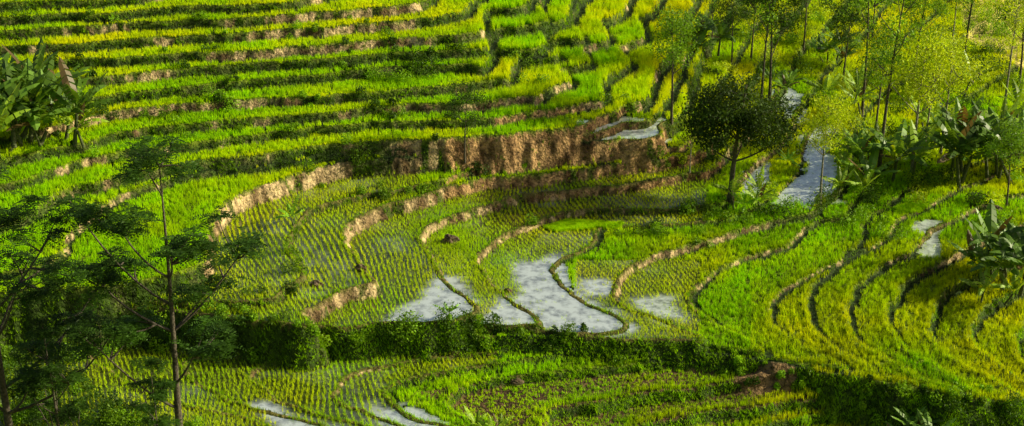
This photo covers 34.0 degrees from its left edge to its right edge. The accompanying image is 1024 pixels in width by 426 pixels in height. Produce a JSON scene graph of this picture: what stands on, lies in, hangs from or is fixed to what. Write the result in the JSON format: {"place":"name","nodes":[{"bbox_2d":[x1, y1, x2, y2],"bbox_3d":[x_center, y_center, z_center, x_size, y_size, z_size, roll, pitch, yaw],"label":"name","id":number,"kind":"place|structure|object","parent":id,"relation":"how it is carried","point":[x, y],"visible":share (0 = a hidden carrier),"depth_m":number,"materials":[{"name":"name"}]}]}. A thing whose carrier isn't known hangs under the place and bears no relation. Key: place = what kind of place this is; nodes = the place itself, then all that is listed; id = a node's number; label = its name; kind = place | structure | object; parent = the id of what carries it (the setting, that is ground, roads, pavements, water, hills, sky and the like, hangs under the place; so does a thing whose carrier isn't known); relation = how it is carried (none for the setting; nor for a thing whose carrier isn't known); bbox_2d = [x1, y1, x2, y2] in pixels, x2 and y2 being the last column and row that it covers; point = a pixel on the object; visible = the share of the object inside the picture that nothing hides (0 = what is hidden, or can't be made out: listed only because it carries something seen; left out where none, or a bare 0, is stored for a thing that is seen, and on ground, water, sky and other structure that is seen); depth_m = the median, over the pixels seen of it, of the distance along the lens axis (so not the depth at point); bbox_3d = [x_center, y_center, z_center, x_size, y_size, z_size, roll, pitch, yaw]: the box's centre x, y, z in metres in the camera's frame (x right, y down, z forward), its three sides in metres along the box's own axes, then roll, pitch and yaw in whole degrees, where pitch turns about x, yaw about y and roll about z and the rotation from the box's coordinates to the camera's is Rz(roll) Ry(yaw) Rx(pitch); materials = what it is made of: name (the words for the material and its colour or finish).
{"place":"outdoors","nodes":[
{"label":"outdoors","id":0,"kind":"place"},
{"bbox_2d":[0,88,942,425],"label":"paddy water","id":1,"kind":"structure","parent":0,"point":[554,304],"depth_m":119.96,"materials":[{"name":"grey liquid"}]},
{"bbox_2d":[271,194,307,225],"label":"banana plant","id":2,"kind":"object","parent":1,"relation":"on","point":[292,210],"visible":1,"depth_m":124.14,"materials":[{"name":"green plant"}]},
{"bbox_2d":[310,280,323,286],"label":"boulder","id":3,"kind":"object","parent":1,"relation":"in","point":[314,283],"visible":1,"depth_m":116.45,"materials":[{"name":"grey stone"}]},
{"bbox_2d":[355,264,366,271],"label":"boulder","id":4,"kind":"object","parent":1,"relation":"in","point":[358,266],"visible":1,"depth_m":118.59,"materials":[{"name":"grey stone"}]},
{"bbox_2d":[441,234,459,244],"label":"boulder","id":5,"kind":"object","parent":1,"relation":"in","point":[449,238],"visible":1,"depth_m":126.13,"materials":[{"name":"grey stone"}]},
{"bbox_2d":[504,288,511,292],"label":"boulder","id":6,"kind":"object","parent":1,"relation":"in","point":[508,290],"visible":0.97,"depth_m":119.97,"materials":[{"name":"grey stone"}]},
{"bbox_2d":[0,0,1023,425],"bbox_3d":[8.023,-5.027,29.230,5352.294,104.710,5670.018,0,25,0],"label":"terraced hillside ground","id":7,"kind":"structure","parent":0,"point":[572,146],"depth_m":130.81,"materials":[{"name":"soil"}]},
{"bbox_2d":[0,52,51,138],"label":"banana plant","id":8,"kind":"object","parent":7,"relation":"on","point":[6,84],"visible":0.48,"depth_m":126.66,"materials":[{"name":"green plant"}]},
{"bbox_2d":[0,38,58,147],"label":"banana plant","id":9,"kind":"object","parent":7,"relation":"on","point":[38,64],"visible":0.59,"depth_m":127.86,"materials":[{"name":"green plant"}]},
{"bbox_2d":[0,80,63,146],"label":"banana plant","id":10,"kind":"object","parent":7,"relation":"on","point":[6,117],"visible":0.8,"depth_m":122.48,"materials":[{"name":"green plant"}]},
{"bbox_2d":[0,58,69,156],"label":"banana plant","id":11,"kind":"object","parent":7,"relation":"on","point":[35,124],"visible":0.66,"depth_m":126.24,"materials":[{"name":"green plant"}]},
{"bbox_2d":[8,316,91,425],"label":"feathery tree","id":12,"kind":"object","parent":7,"relation":"on","point":[70,414],"visible":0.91,"depth_m":95.80,"materials":[{"name":"green plant"}]},
{"bbox_2d":[2,56,112,151],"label":"banana plant","id":13,"kind":"object","parent":7,"relation":"on","point":[71,94],"visible":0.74,"depth_m":127.27,"materials":[{"name":"green plant"}]},
{"bbox_2d":[10,76,108,147],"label":"banana plant","id":14,"kind":"object","parent":7,"relation":"on","point":[81,118],"visible":0.58,"depth_m":127.55,"materials":[{"name":"green plant"}]},
{"bbox_2d":[0,156,132,425],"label":"feathery tree","id":15,"kind":"object","parent":7,"relation":"on","point":[74,332],"visible":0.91,"depth_m":95.35,"materials":[{"name":"green plant"}]},
{"bbox_2d":[124,356,183,425],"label":"feathery tree","id":16,"kind":"object","parent":7,"relation":"on","point":[151,409],"visible":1,"depth_m":94.94,"materials":[{"name":"green plant"}]},
{"bbox_2d":[42,135,272,425],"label":"feathery tree","id":17,"kind":"object","parent":7,"relation":"on","point":[179,247],"visible":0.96,"depth_m":95.23,"materials":[{"name":"green plant"}]},
{"bbox_2d":[432,303,458,318],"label":"leafy shrub","id":18,"kind":"object","parent":7,"relation":"on","point":[449,315],"visible":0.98,"depth_m":113.42,"materials":[{"name":"green plant"}]},
{"bbox_2d":[440,79,496,163],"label":"acacia tree","id":19,"kind":"object","parent":7,"relation":"on","point":[473,119],"visible":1,"depth_m":131.26,"materials":[{"name":"green plant"}]},
{"bbox_2d":[464,405,520,425],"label":"banana plant","id":20,"kind":"object","parent":7,"relation":"on","point":[479,421],"visible":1,"depth_m":104.17,"materials":[{"name":"green plant"}]},
{"bbox_2d":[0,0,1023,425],"bbox_3d":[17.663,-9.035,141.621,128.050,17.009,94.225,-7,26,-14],"label":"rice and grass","id":21,"kind":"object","parent":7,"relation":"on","point":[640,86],"visible":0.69,"depth_m":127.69,"materials":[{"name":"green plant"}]},
{"bbox_2d":[0,0,1023,425],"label":"shrub thicket","id":22,"kind":"object","parent":7,"relation":"on","point":[108,408],"visible":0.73,"depth_m":131.44,"materials":[{"name":"green plant"}]},
{"bbox_2d":[509,378,524,385],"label":"boulder","id":23,"kind":"object","parent":7,"relation":"on","point":[516,382],"visible":1,"depth_m":111.50,"materials":[{"name":"grey stone"}]},
{"bbox_2d":[645,4,710,124],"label":"acacia tree","id":24,"kind":"object","parent":7,"relation":"on","point":[678,37],"visible":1,"depth_m":135.99,"materials":[{"name":"green plant"}]},
{"bbox_2d":[671,111,702,172],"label":"acacia tree","id":25,"kind":"object","parent":7,"relation":"on","point":[692,141],"visible":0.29,"depth_m":135.36,"materials":[{"name":"green plant"}]},
{"bbox_2d":[667,11,739,55],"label":"banana plant","id":26,"kind":"object","parent":7,"relation":"on","point":[710,24],"visible":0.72,"depth_m":156.10,"materials":[{"name":"green plant"}]},
{"bbox_2d":[696,0,724,38],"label":"acacia tree","id":27,"kind":"object","parent":7,"relation":"on","point":[710,4],"visible":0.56,"depth_m":158.64,"materials":[{"name":"green plant"}]},
{"bbox_2d":[709,0,756,63],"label":"acacia tree","id":28,"kind":"object","parent":7,"relation":"on","point":[742,14],"visible":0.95,"depth_m":153.99,"materials":[{"name":"green plant"}]},
{"bbox_2d":[671,71,804,204],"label":"shade tree","id":29,"kind":"object","parent":7,"relation":"on","point":[714,115],"visible":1,"depth_m":129.88,"materials":[{"name":"green plant"}]},
{"bbox_2d":[730,192,758,212],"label":"banana plant","id":30,"kind":"object","parent":7,"relation":"on","point":[745,197],"visible":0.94,"depth_m":131.41,"materials":[{"name":"green plant"}]},
{"bbox_2d":[710,165,779,211],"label":"banana plant","id":31,"kind":"object","parent":7,"relation":"on","point":[758,183],"visible":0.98,"depth_m":132.28,"materials":[{"name":"green plant"}]},
{"bbox_2d":[736,0,778,58],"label":"acacia tree","id":32,"kind":"object","parent":7,"relation":"on","point":[754,23],"visible":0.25,"depth_m":157.19,"materials":[{"name":"green plant"}]},
{"bbox_2d":[747,0,787,99],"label":"slender tree","id":33,"kind":"object","parent":7,"relation":"on","point":[761,29],"visible":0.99,"depth_m":145.57,"materials":[{"name":"green plant"}]},
{"bbox_2d":[730,0,809,100],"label":"acacia tree","id":34,"kind":"object","parent":7,"relation":"on","point":[789,24],"visible":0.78,"depth_m":147.19,"materials":[{"name":"green plant"}]},
{"bbox_2d":[760,66,807,96],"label":"banana plant","id":35,"kind":"object","parent":7,"relation":"on","point":[783,79],"visible":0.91,"depth_m":151.95,"materials":[{"name":"green plant"}]},
{"bbox_2d":[774,149,799,166],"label":"banana plant","id":36,"kind":"object","parent":7,"relation":"on","point":[787,156],"visible":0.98,"depth_m":140.25,"materials":[{"name":"green plant"}]},
{"bbox_2d":[784,0,818,49],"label":"acacia tree","id":37,"kind":"object","parent":7,"relation":"on","point":[806,5],"visible":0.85,"depth_m":163.17,"materials":[{"name":"green plant"}]},
{"bbox_2d":[784,84,872,203],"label":"acacia tree","id":38,"kind":"object","parent":7,"relation":"on","point":[827,114],"visible":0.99,"depth_m":130.76,"materials":[{"name":"green plant"}]},
{"bbox_2d":[807,26,861,65],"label":"banana plant","id":39,"kind":"object","parent":7,"relation":"on","point":[821,48],"visible":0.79,"depth_m":161.47,"materials":[{"name":"green plant"}]},
{"bbox_2d":[802,63,883,115],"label":"banana plant","id":40,"kind":"object","parent":7,"relation":"on","point":[857,81],"visible":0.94,"depth_m":150.82,"materials":[{"name":"green plant"}]},
{"bbox_2d":[819,150,878,199],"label":"banana plant","id":41,"kind":"object","parent":7,"relation":"on","point":[844,174],"visible":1,"depth_m":135.99,"materials":[{"name":"green plant"}]},
{"bbox_2d":[824,0,876,81],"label":"acacia tree","id":42,"kind":"object","parent":7,"relation":"on","point":[845,35],"visible":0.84,"depth_m":155.38,"materials":[{"name":"green plant"}]},
{"bbox_2d":[843,0,894,116],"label":"slender tree","id":43,"kind":"object","parent":7,"relation":"on","point":[861,8],"visible":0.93,"depth_m":148.28,"materials":[{"name":"green plant"}]},
{"bbox_2d":[867,0,885,35],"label":"acacia tree","id":44,"kind":"object","parent":7,"relation":"on","point":[873,18],"visible":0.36,"depth_m":169.22,"materials":[{"name":"green plant"}]},
{"bbox_2d":[822,119,933,183],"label":"banana plant","id":45,"kind":"object","parent":7,"relation":"on","point":[871,148],"visible":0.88,"depth_m":138.21,"materials":[{"name":"green plant"}]},
{"bbox_2d":[849,26,907,122],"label":"acacia tree","id":46,"kind":"object","parent":7,"relation":"on","point":[879,48],"visible":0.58,"depth_m":145.52,"materials":[{"name":"green plant"}]},
{"bbox_2d":[854,0,931,173],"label":"slender tree","id":47,"kind":"object","parent":7,"relation":"on","point":[894,53],"visible":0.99,"depth_m":136.08,"materials":[{"name":"green plant"}]},
{"bbox_2d":[855,116,943,181],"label":"banana plant","id":48,"kind":"object","parent":7,"relation":"on","point":[924,143],"visible":0.6,"depth_m":138.34,"materials":[{"name":"green plant"}]},
{"bbox_2d":[885,406,956,425],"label":"banana plant","id":49,"kind":"object","parent":7,"relation":"on","point":[908,421],"visible":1,"depth_m":108.89,"materials":[{"name":"green plant"}]},
{"bbox_2d":[864,19,984,175],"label":"acacia tree","id":50,"kind":"object","parent":7,"relation":"on","point":[925,44],"visible":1,"depth_m":135.97,"materials":[{"name":"green plant"}]},
{"bbox_2d":[897,0,952,68],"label":"acacia tree","id":51,"kind":"object","parent":7,"relation":"on","point":[933,8],"visible":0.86,"depth_m":159.10,"materials":[{"name":"green plant"}]},
{"bbox_2d":[901,48,961,150],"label":"acacia tree","id":52,"kind":"object","parent":7,"relation":"on","point":[929,107],"visible":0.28,"depth_m":142.27,"materials":[{"name":"green plant"}]},
{"bbox_2d":[909,92,958,145],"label":"banana plant","id":53,"kind":"object","parent":7,"relation":"on","point":[923,114],"visible":0.34,"depth_m":145.34,"materials":[{"name":"green plant"}]},
{"bbox_2d":[904,28,1001,155],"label":"acacia tree","id":54,"kind":"object","parent":7,"relation":"on","point":[956,83],"visible":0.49,"depth_m":140.98,"materials":[{"name":"green plant"}]},
{"bbox_2d":[922,50,998,99],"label":"banana plant","id":55,"kind":"object","parent":7,"relation":"on","point":[989,70],"visible":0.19,"depth_m":155.28,"materials":[{"name":"green plant"}]},
{"bbox_2d":[951,0,969,43],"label":"slender tree","id":56,"kind":"object","parent":7,"relation":"on","point":[955,16],"visible":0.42,"depth_m":165.44,"materials":[{"name":"green plant"}]},
{"bbox_2d":[951,0,990,83],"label":"slender tree","id":57,"kind":"object","parent":7,"relation":"on","point":[971,2],"visible":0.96,"depth_m":156.86,"materials":[{"name":"green plant"}]},
{"bbox_2d":[921,96,1022,188],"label":"banana plant","id":58,"kind":"object","parent":7,"relation":"on","point":[979,142],"visible":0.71,"depth_m":138.67,"materials":[{"name":"green plant"}]},
{"bbox_2d":[925,100,1023,179],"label":"banana plant","id":59,"kind":"object","parent":7,"relation":"on","point":[949,134],"visible":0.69,"depth_m":138.88,"materials":[{"name":"green plant"}]},
{"bbox_2d":[947,215,1023,292],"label":"banana plant","id":60,"kind":"object","parent":7,"relation":"on","point":[997,245],"visible":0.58,"depth_m":124.78,"materials":[{"name":"green plant"}]},
{"bbox_2d":[959,243,1023,305],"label":"banana plant","id":61,"kind":"object","parent":7,"relation":"on","point":[986,282],"visible":0.89,"depth_m":123.08,"materials":[{"name":"green plant"}]},
{"bbox_2d":[982,205,1002,211],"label":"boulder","id":62,"kind":"object","parent":7,"relation":"on","point":[985,206],"visible":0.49,"depth_m":135.36,"materials":[{"name":"grey stone"}]},
{"bbox_2d":[962,199,1023,295],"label":"banana plant","id":63,"kind":"object","parent":7,"relation":"on","point":[1017,232],"visible":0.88,"depth_m":124.61,"materials":[{"name":"green plant"}]},
{"bbox_2d":[969,109,1023,174],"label":"banana plant","id":64,"kind":"object","parent":7,"relation":"on","point":[1022,127],"visible":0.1,"depth_m":141.20,"materials":[{"name":"green plant"}]},
{"bbox_2d":[978,117,1023,207],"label":"acacia tree","id":65,"kind":"object","parent":7,"relation":"on","point":[994,150],"visible":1,"depth_m":133.26,"materials":[{"name":"green plant"}]},
{"bbox_2d":[980,79,1023,122],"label":"banana plant","id":66,"kind":"object","parent":7,"relation":"on","point":[1018,98],"visible":0.56,"depth_m":147.82,"materials":[{"name":"green plant"}]},
{"bbox_2d":[986,0,1023,83],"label":"acacia tree","id":67,"kind":"object","parent":7,"relation":"on","point":[1022,38],"visible":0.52,"depth_m":157.34,"materials":[{"name":"green plant"}]},
{"bbox_2d":[993,0,1023,110],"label":"slender tree","id":68,"kind":"object","parent":7,"relation":"on","point":[1015,19],"visible":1,"depth_m":147.05,"materials":[{"name":"green plant"}]}
]}

